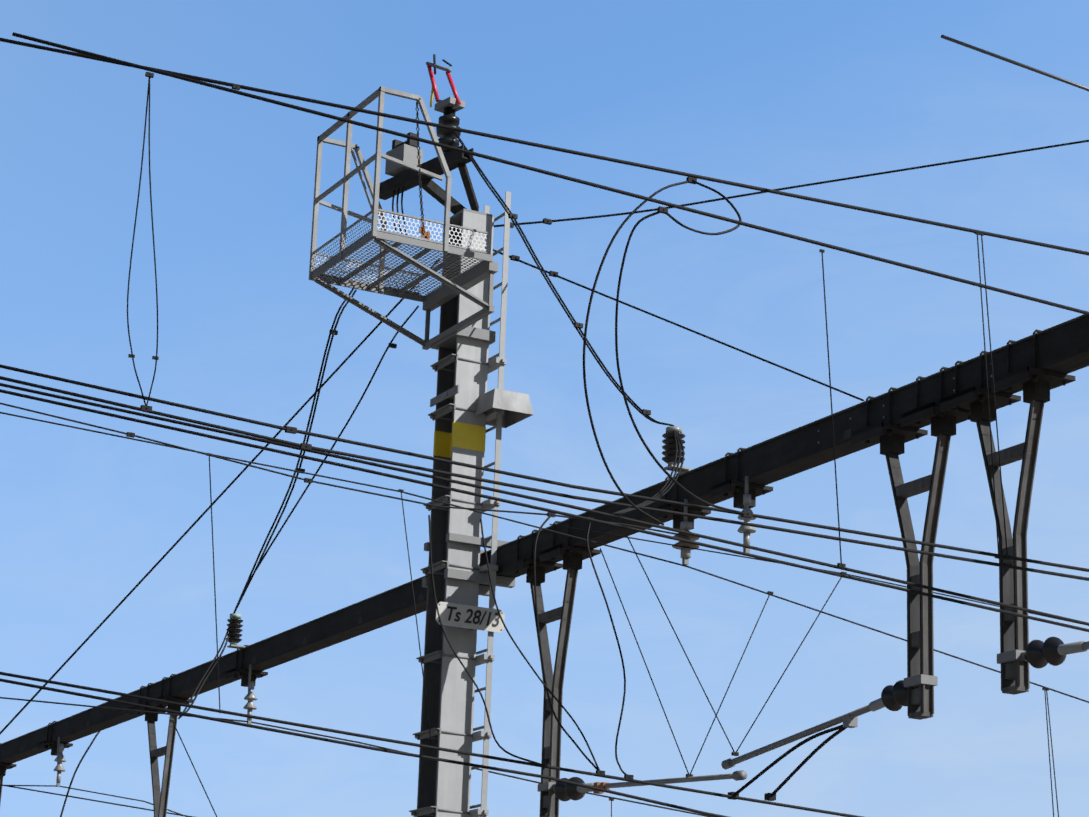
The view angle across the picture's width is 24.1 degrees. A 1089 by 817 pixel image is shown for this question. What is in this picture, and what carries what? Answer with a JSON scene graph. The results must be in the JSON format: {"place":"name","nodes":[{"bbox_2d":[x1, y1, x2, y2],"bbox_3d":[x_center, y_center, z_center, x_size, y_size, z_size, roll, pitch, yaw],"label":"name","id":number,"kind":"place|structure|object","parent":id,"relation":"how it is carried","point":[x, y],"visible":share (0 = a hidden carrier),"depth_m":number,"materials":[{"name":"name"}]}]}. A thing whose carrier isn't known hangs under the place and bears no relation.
{"place":"outdoors","nodes":[
{"label":"outdoors","id":0,"kind":"place"},
{"bbox_2d":[0,0,1088,816],"label":"sky","id":1,"kind":"structure","parent":0,"point":[769,94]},
{"label":"ground","id":2,"kind":"structure","parent":0,"visible":0},
{"bbox_2d":[409,211,493,816],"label":"mast","id":3,"kind":"object","parent":2,"relation":"on","point":[459,436],"visible":0.77,"depth_m":18.73,"materials":[{"name":"metal"}]},
{"bbox_2d":[60,132,745,816],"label":"cables","id":4,"kind":"object","parent":3,"relation":"attached to","point":[586,342],"visible":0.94,"depth_m":15.03,"materials":[{"name":"black rubber"}]},
{"bbox_2d":[309,86,497,349],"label":"platform","id":5,"kind":"structure","parent":3,"relation":"attached to","point":[463,281],"depth_m":18.80,"materials":[{"name":"grey metal"}]},
{"bbox_2d":[379,54,493,234],"bbox_3d":[-0.748,-1.986,19.563,0.692,1.439,1.140,10,-18,-27],"label":"disconnect switch","id":6,"kind":"object","parent":3,"relation":"attached to","point":[403,179],"visible":0.81,"depth_m":19.42,"materials":[{"name":"grey metal"}]},
{"bbox_2d":[436,602,504,632],"bbox_3d":[-0.567,1.519,18.443,0.549,0.168,0.153,10,-18,-27],"label":"sign plate","id":7,"kind":"object","parent":3,"relation":"attached to","point":[444,611],"visible":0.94,"depth_m":18.37,"materials":[{"name":"white metal"}]},
{"bbox_2d":[447,606,499,626],"bbox_3d":[-0.511,1.500,18.391,0.428,0.106,0.002,10,-18,-27],"label":"sign text","id":8,"kind":"object","parent":7,"relation":"attached to","point":[470,616],"visible":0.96,"depth_m":18.40,"materials":[{"name":"black paint"}]},
{"bbox_2d":[430,385,532,427],"bbox_3d":[-0.475,-0.012,19.036,0.545,0.190,0.666,10,-18,-27],"label":"climb guard hood","id":9,"kind":"object","parent":3,"relation":"attached to","point":[516,406],"visible":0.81,"depth_m":18.86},
{"bbox_2d":[469,191,510,816],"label":"ladder","id":10,"kind":"object","parent":3,"relation":"attached to","point":[495,362],"visible":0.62,"depth_m":18.72,"materials":[{"name":"grey metal"}]},
{"bbox_2d":[0,314,1088,763],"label":"cross beam","id":11,"kind":"structure","parent":3,"relation":"attached to","point":[1062,348],"depth_m":17.24,"materials":[{"name":"metal"}]},
{"bbox_2d":[0,743,16,803],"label":"hanger","id":12,"kind":"object","parent":11,"relation":"hanging from","point":[4,767],"visible":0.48,"depth_m":29.46,"materials":[{"name":"paint"}]},
{"bbox_2d":[129,674,192,816],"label":"hanger","id":13,"kind":"object","parent":11,"relation":"hanging from","point":[160,801],"visible":0.79,"depth_m":24.57,"materials":[{"name":"paint"}]},
{"bbox_2d":[38,426,772,786],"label":"insulators","id":14,"kind":"object","parent":11,"relation":"attached to","point":[746,492],"visible":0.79,"depth_m":16.43,"materials":[{"name":"grey ceramic"}]},
{"bbox_2d":[0,35,1088,734],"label":"stay wires","id":15,"kind":"object","parent":11,"relation":"attached to","point":[544,221],"visible":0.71,"depth_m":19.51,"materials":[{"name":"black metal"}]},
{"bbox_2d":[504,518,746,816],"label":"hanger","id":16,"kind":"object","parent":11,"relation":"hanging from","point":[552,793],"visible":0.79,"depth_m":17.73,"materials":[{"name":"paint"}]},
{"bbox_2d":[0,32,1088,816],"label":"catenary wires","id":17,"kind":"object","parent":16,"relation":"hanging from","point":[146,408],"visible":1,"depth_m":11.05,"materials":[{"name":"black metal"}]},
{"bbox_2d":[721,367,969,800],"bbox_3d":[1.679,1.101,14.834,0.320,2.209,2.384,10,-18,-27],"label":"hanger","id":18,"kind":"object","parent":11,"relation":"hanging from","point":[913,691],"visible":0.9,"depth_m":14.15,"materials":[{"name":"paint"}]},
{"bbox_2d":[940,329,1088,694],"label":"hanger","id":19,"kind":"object","parent":11,"relation":"hanging from","point":[1017,654],"visible":0.96,"depth_m":13.43,"materials":[{"name":"paint"}]}
]}

